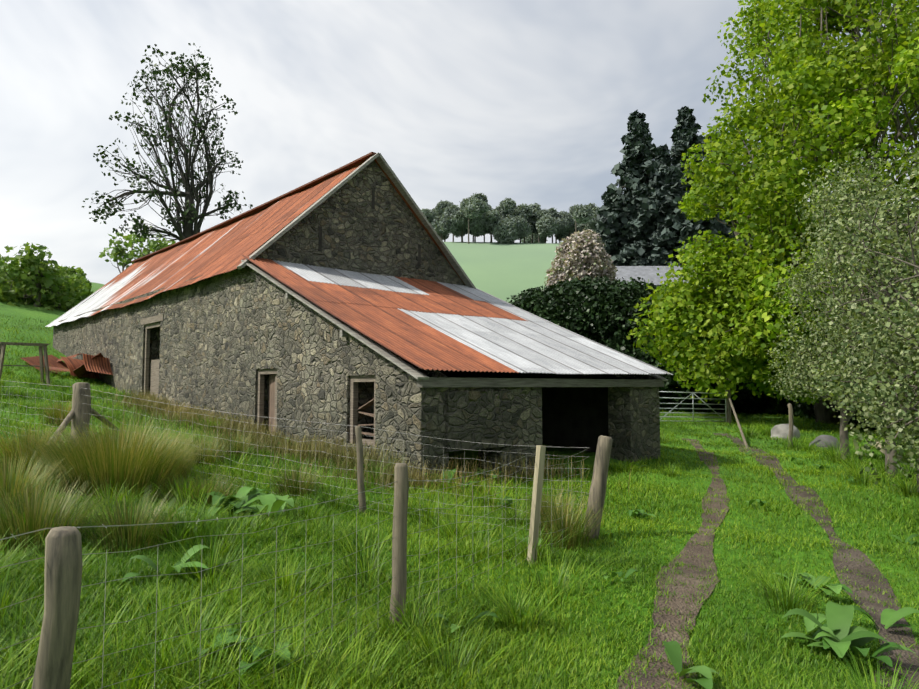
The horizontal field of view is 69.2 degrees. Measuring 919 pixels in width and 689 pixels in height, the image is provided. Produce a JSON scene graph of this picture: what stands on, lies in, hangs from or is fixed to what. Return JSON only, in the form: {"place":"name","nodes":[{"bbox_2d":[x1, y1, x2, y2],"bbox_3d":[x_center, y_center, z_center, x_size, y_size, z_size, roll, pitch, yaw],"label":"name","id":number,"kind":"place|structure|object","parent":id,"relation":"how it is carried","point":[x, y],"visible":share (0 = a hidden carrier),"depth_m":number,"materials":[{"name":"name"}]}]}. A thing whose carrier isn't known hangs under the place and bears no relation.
{"place":"outdoors","nodes":[
{"label":"outdoors","id":0,"kind":"place"},
{"bbox_2d":[0,242,918,688],"bbox_3d":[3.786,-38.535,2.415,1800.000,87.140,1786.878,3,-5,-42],"label":"ground","id":1,"kind":"structure","parent":0,"point":[500,270],"depth_m":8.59,"materials":[{"name":"green plant"}]},
{"bbox_2d":[0,342,50,386],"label":"wooden frame","id":2,"kind":"object","parent":1,"relation":"on","point":[42,347],"visible":0.88,"depth_m":19.72,"materials":[{"name":"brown wood"}]},
{"bbox_2d":[0,242,88,311],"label":"bush","id":3,"kind":"object","parent":1,"relation":"on","point":[31,266],"depth_m":40.32,"materials":[{"name":"green plant"}]},
{"bbox_2d":[21,355,67,372],"bbox_3d":[-14.634,0.703,23.742,1.000,0.213,2.000,23,1,-4],"label":"corrugated sheet","id":4,"kind":"object","parent":1,"relation":"on","point":[52,361],"visible":0.67,"depth_m":23.78,"materials":[{"name":"brown metal"}]},
{"bbox_2d":[2,265,94,308],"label":"bush leaves","id":5,"kind":"object","parent":1,"relation":"on","point":[72,272],"visible":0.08,"depth_m":46.30,"materials":[{"name":"green plant"}]},
{"bbox_2d":[36,365,69,371],"bbox_3d":[-13.585,0.902,23.134,1.100,0.156,1.900,14,-3,27],"label":"corrugated sheet","id":6,"kind":"object","parent":1,"relation":"on","point":[59,369],"visible":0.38,"depth_m":22.48,"materials":[{"name":"brown metal"}]},
{"bbox_2d":[57,353,82,361],"bbox_3d":[-15.014,0.630,24.747,1.700,0.152,0.900,-17,17,-12],"label":"corrugated sheet","id":7,"kind":"object","parent":1,"relation":"on","point":[75,355],"visible":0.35,"depth_m":24.62,"materials":[{"name":"brown metal"}]},
{"bbox_2d":[60,356,99,378],"bbox_3d":[-12.990,0.859,23.375,0.126,0.900,1.900,-40,-19,9],"label":"corrugated sheet","id":8,"kind":"object","parent":1,"relation":"on","point":[72,364],"visible":0.35,"depth_m":22.90,"materials":[{"name":"brown metal"}]},
{"bbox_2d":[50,382,120,449],"bbox_3d":[-6.068,1.344,11.339,0.545,1.386,4.390,1,-4,-13],"label":"fence post","id":9,"kind":"object","parent":1,"relation":"on","point":[79,410],"visible":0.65,"depth_m":9.88,"materials":[{"name":"grey wood"}]},
{"bbox_2d":[73,353,102,378],"bbox_3d":[-12.618,0.796,22.807,1.000,0.213,1.800,-29,-3,-25],"label":"corrugated sheet","id":10,"kind":"object","parent":1,"relation":"on","point":[80,371],"visible":0.35,"depth_m":22.36,"materials":[{"name":"brown metal"}]},
{"bbox_2d":[83,353,112,374],"bbox_3d":[-11.743,0.749,22.420,1.700,0.145,0.800,19,23,-52],"label":"corrugated sheet","id":11,"kind":"object","parent":1,"relation":"on","point":[98,364],"visible":0.6,"depth_m":22.11,"materials":[{"name":"brown metal"}]},
{"bbox_2d":[99,232,144,272],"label":"tree sapling","id":12,"kind":"object","parent":1,"relation":"on","point":[131,254],"depth_m":63.01,"materials":[{"name":"green plant"}]},
{"bbox_2d":[130,231,175,255],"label":"tree sapling","id":13,"kind":"object","parent":1,"relation":"on","point":[152,243],"depth_m":68.52,"materials":[{"name":"green plant"}]},
{"bbox_2d":[82,43,252,242],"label":"ash tree","id":14,"kind":"object","parent":1,"relation":"on","point":[189,188],"depth_m":42.65,"materials":[{"name":"plant"}]},
{"bbox_2d":[0,386,589,688],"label":"fence netting","id":15,"kind":"object","parent":1,"relation":"on","point":[438,508],"visible":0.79,"depth_m":4.70,"materials":[{"name":"grey metal"}]},
{"bbox_2d":[0,396,622,556],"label":"rush clumps","id":16,"kind":"object","parent":1,"relation":"on","point":[113,459],"visible":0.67,"depth_m":7.27,"materials":[{"name":"green plant"}]},
{"bbox_2d":[32,426,612,688],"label":"fence posts","id":17,"kind":"object","parent":1,"relation":"on","point":[62,579],"visible":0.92,"depth_m":2.34,"materials":[{"name":"grey wood"}]},
{"bbox_2d":[0,380,586,539],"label":"fence wire","id":18,"kind":"object","parent":17,"relation":"attached to","point":[269,511],"visible":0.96,"depth_m":4.00,"materials":[{"name":"grey metal"}]},
{"bbox_2d":[55,384,630,510],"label":"dry grass wall","id":19,"kind":"structure","parent":1,"relation":"on","point":[265,438],"depth_m":11.09,"materials":[{"name":"plant"}]},
{"bbox_2d":[53,160,659,479],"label":"barn walls","id":20,"kind":"structure","parent":1,"relation":"on","point":[217,342],"depth_m":14.78,"materials":[{"name":"grey stone"}]},
{"bbox_2d":[45,164,361,326],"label":"roof","id":21,"kind":"structure","parent":20,"relation":"on","point":[221,250],"depth_m":20.80,"materials":[{"name":"orange metal"}]},
{"bbox_2d":[140,314,375,444],"bbox_3d":[-5.440,0.560,15.589,0.239,3.205,12.361,3,-5,-42],"label":"joinery","id":22,"kind":"object","parent":20,"relation":"attached to","point":[154,384],"visible":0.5,"depth_m":14.18,"materials":[{"name":"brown wood"}]},
{"bbox_2d":[140,159,464,284],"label":"roof","id":23,"kind":"structure","parent":20,"relation":"on","point":[412,211],"depth_m":17.92,"materials":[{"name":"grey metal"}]},
{"bbox_2d":[131,152,375,261],"bbox_3d":[-8.843,-4.361,24.460,0.300,0.150,20.091,3,-5,-42],"label":"roof ridge cap","id":24,"kind":"object","parent":23,"relation":"on","point":[299,189],"visible":0.58,"depth_m":21.37,"materials":[{"name":"brown metal"}]},
{"bbox_2d":[268,375,373,436],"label":"doors","id":25,"kind":"structure","parent":20,"relation":"attached to","point":[271,408],"depth_m":13.99,"materials":[{"name":"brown wood"}]},
{"bbox_2d":[237,152,475,288],"bbox_3d":[-2.110,-3.183,16.905,7.188,3.388,0.220,3,-5,-42],"label":"barge board","id":26,"kind":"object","parent":20,"relation":"attached to","point":[398,184],"visible":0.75,"depth_m":17.16,"materials":[{"name":"grey wood"}]},
{"bbox_2d":[318,188,420,266],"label":"gable vents","id":27,"kind":"object","parent":20,"relation":"attached to","point":[373,207],"visible":1,"depth_m":17.04,"materials":[{"name":"black"}]},
{"bbox_2d":[241,260,667,380],"bbox_3d":[-0.127,-0.530,14.538,6.940,2.661,6.239,3,-5,-42],"label":"lean to timber","id":28,"kind":"object","parent":20,"relation":"attached to","point":[290,293],"visible":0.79,"depth_m":11.55,"materials":[{"name":"grey wood"}]},
{"bbox_2d":[242,255,672,374],"label":"lean-to roof","id":29,"kind":"object","parent":20,"relation":"attached to","point":[427,324],"visible":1,"depth_m":13.73,"materials":[{"name":"orange metal"}]},
{"bbox_2d":[445,391,510,451],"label":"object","id":30,"kind":"structure","parent":20,"relation":"attached to","point":[481,418],"depth_m":10.67,"materials":[{"name":"stone"}]},
{"bbox_2d":[373,370,619,451],"bbox_3d":[-1.868,1.168,16.369,5.476,5.835,10.063,3,-5,-42],"label":"barn interior","id":31,"kind":"object","parent":20,"relation":"in","point":[574,416],"visible":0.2,"depth_m":15.48,"materials":[{"name":"black"}]},
{"bbox_2d":[417,377,663,386],"bbox_3d":[1.891,0.705,12.221,6.700,0.150,0.140,3,-5,-42],"label":"lean to wall plate","id":32,"kind":"object","parent":20,"relation":"on","point":[478,382],"visible":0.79,"depth_m":11.55,"materials":[{"name":"grey wood"}]},
{"bbox_2d":[40,404,918,688],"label":"dock weeds","id":33,"kind":"object","parent":1,"relation":"on","point":[840,632],"visible":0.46,"depth_m":4.71,"materials":[{"name":"green plant"}]},
{"bbox_2d":[527,445,545,563],"bbox_3d":[0.689,1.610,6.082,0.227,1.369,0.074,1,-4,-21],"label":"fence post","id":34,"kind":"object","parent":1,"relation":"on","point":[537,492],"visible":0.64,"depth_m":6.08,"materials":[{"name":"beige wood"}]},
{"bbox_2d":[544,229,617,287],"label":"shrub","id":35,"kind":"object","parent":1,"relation":"on","point":[584,242],"depth_m":40.50,"materials":[{"name":"beige plant"}]},
{"bbox_2d":[594,191,609,230],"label":"conifer tree","id":36,"kind":"object","parent":1,"relation":"on","point":[605,197],"visible":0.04,"depth_m":69.06,"materials":[{"name":"green plant"}]},
{"bbox_2d":[608,302,632,350],"bbox_3d":[8.979,-0.548,35.900,5.398,4.472,5.160,3,-5,-42],"label":"dark hedge","id":37,"kind":"object","parent":1,"relation":"on","point":[619,324],"depth_m":33.48,"materials":[{"name":"green plant"}]},
{"bbox_2d":[506,274,765,412],"bbox_3d":[7.763,0.174,35.565,16.412,8.114,8.662,-1,-4,13],"label":"hedge","id":38,"kind":"object","parent":1,"relation":"on","point":[602,301],"depth_m":33.41,"materials":[{"name":"green plant"}]},
{"bbox_2d":[595,109,686,265],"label":"conifer tree","id":39,"kind":"object","parent":1,"relation":"on","point":[640,163],"depth_m":59.34,"materials":[{"name":"green plant"}]},
{"bbox_2d":[420,193,888,243],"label":"tree line","id":40,"kind":"object","parent":1,"relation":"on","point":[510,218],"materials":[{"name":"green plant"}]},
{"bbox_2d":[654,144,669,188],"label":"conifer tree","id":41,"kind":"object","parent":1,"relation":"on","point":[664,150],"depth_m":69.45,"materials":[{"name":"green plant"}]},
{"bbox_2d":[643,357,680,401],"bbox_3d":[10.663,1.708,34.240,5.562,3.440,4.816,3,-5,-42],"label":"dark hedge","id":42,"kind":"object","parent":1,"relation":"on","point":[673,387],"depth_m":31.92,"materials":[{"name":"green plant"}]},
{"bbox_2d":[639,166,703,265],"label":"conifer tree","id":43,"kind":"object","parent":1,"relation":"on","point":[670,224],"depth_m":56.64,"materials":[{"name":"green plant"}]},
{"bbox_2d":[616,438,729,688],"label":"track rut","id":44,"kind":"structure","parent":1,"relation":"on","point":[678,604],"depth_m":5.37,"materials":[{"name":"brown soil"}]},
{"bbox_2d":[662,106,743,258],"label":"conifer tree","id":45,"kind":"object","parent":1,"relation":"on","point":[684,135],"depth_m":62.74,"materials":[{"name":"green plant"}]},
{"bbox_2d":[704,132,747,247],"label":"conifer tree","id":46,"kind":"object","parent":1,"relation":"on","point":[730,235],"depth_m":64.38,"materials":[{"name":"green plant"}]},
{"bbox_2d":[725,390,792,447],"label":"gate posts","id":47,"kind":"object","parent":1,"relation":"on","point":[729,404],"visible":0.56,"depth_m":19.97,"materials":[{"name":"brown wood"}]},
{"bbox_2d":[659,391,726,421],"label":"field gate","id":48,"kind":"structure","parent":47,"relation":"attached to","point":[693,403],"depth_m":24.95,"materials":[{"name":"silver metal"}]},
{"bbox_2d":[626,0,918,424],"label":"sycamore tree","id":49,"kind":"object","parent":1,"relation":"on","point":[697,312],"depth_m":26.27,"materials":[{"name":"green plant"}]},
{"bbox_2d":[771,424,799,440],"bbox_3d":[10.161,2.905,20.825,1.131,0.863,0.800,3,-5,-42],"label":"boulder","id":50,"kind":"object","parent":1,"relation":"on","point":[781,430],"visible":0.46,"depth_m":20.57,"materials":[{"name":"grey stone"}]},
{"bbox_2d":[714,433,918,688],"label":"track rut","id":51,"kind":"structure","parent":1,"relation":"on","point":[863,568],"depth_m":6.24,"materials":[{"name":"brown soil"}]},
{"bbox_2d":[735,341,910,434],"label":"undergrowth","id":52,"kind":"object","parent":1,"relation":"on","point":[805,410],"depth_m":33.17,"materials":[{"name":"green plant"}]},
{"bbox_2d":[809,435,839,449],"bbox_3d":[10.464,2.919,19.040,1.084,0.666,0.848,3,-5,-42],"label":"dark boulder","id":53,"kind":"object","parent":1,"relation":"on","point":[822,439],"visible":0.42,"depth_m":18.84,"materials":[{"name":"grey stone"}]},
{"bbox_2d":[764,179,918,459],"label":"hawthorn tree","id":54,"kind":"object","parent":1,"relation":"on","point":[805,358],"depth_m":16.28,"materials":[{"name":"green plant"}]},
{"bbox_2d":[778,144,918,478],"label":"hawthorn tree","id":55,"kind":"object","parent":1,"relation":"on","point":[828,194],"depth_m":14.11,"materials":[{"name":"green plant"}]},
{"bbox_2d":[792,146,918,491],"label":"hawthorn tree","id":56,"kind":"object","parent":1,"relation":"on","point":[846,373],"depth_m":11.48,"materials":[{"name":"green plant"}]},
{"bbox_2d":[818,173,918,485],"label":"hawthorn tree","id":57,"kind":"object","parent":1,"relation":"on","point":[910,440],"depth_m":9.29,"materials":[{"name":"green plant"}]},
{"bbox_2d":[872,442,901,459],"bbox_3d":[11.750,2.918,18.355,0.180,0.177,3.991,-2,-4,25],"label":"lying log","id":58,"kind":"object","parent":1,"relation":"on","point":[883,451],"visible":0.21,"depth_m":18.31,"materials":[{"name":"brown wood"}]},
{"bbox_2d":[0,0,918,284],"label":"sky","id":59,"kind":"structure","parent":0,"point":[528,102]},
{"bbox_2d":[615,266,703,287],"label":"roof","id":60,"kind":"structure","parent":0,"point":[645,273],"depth_m":52.10,"materials":[{"name":"grey metal"}]}
]}

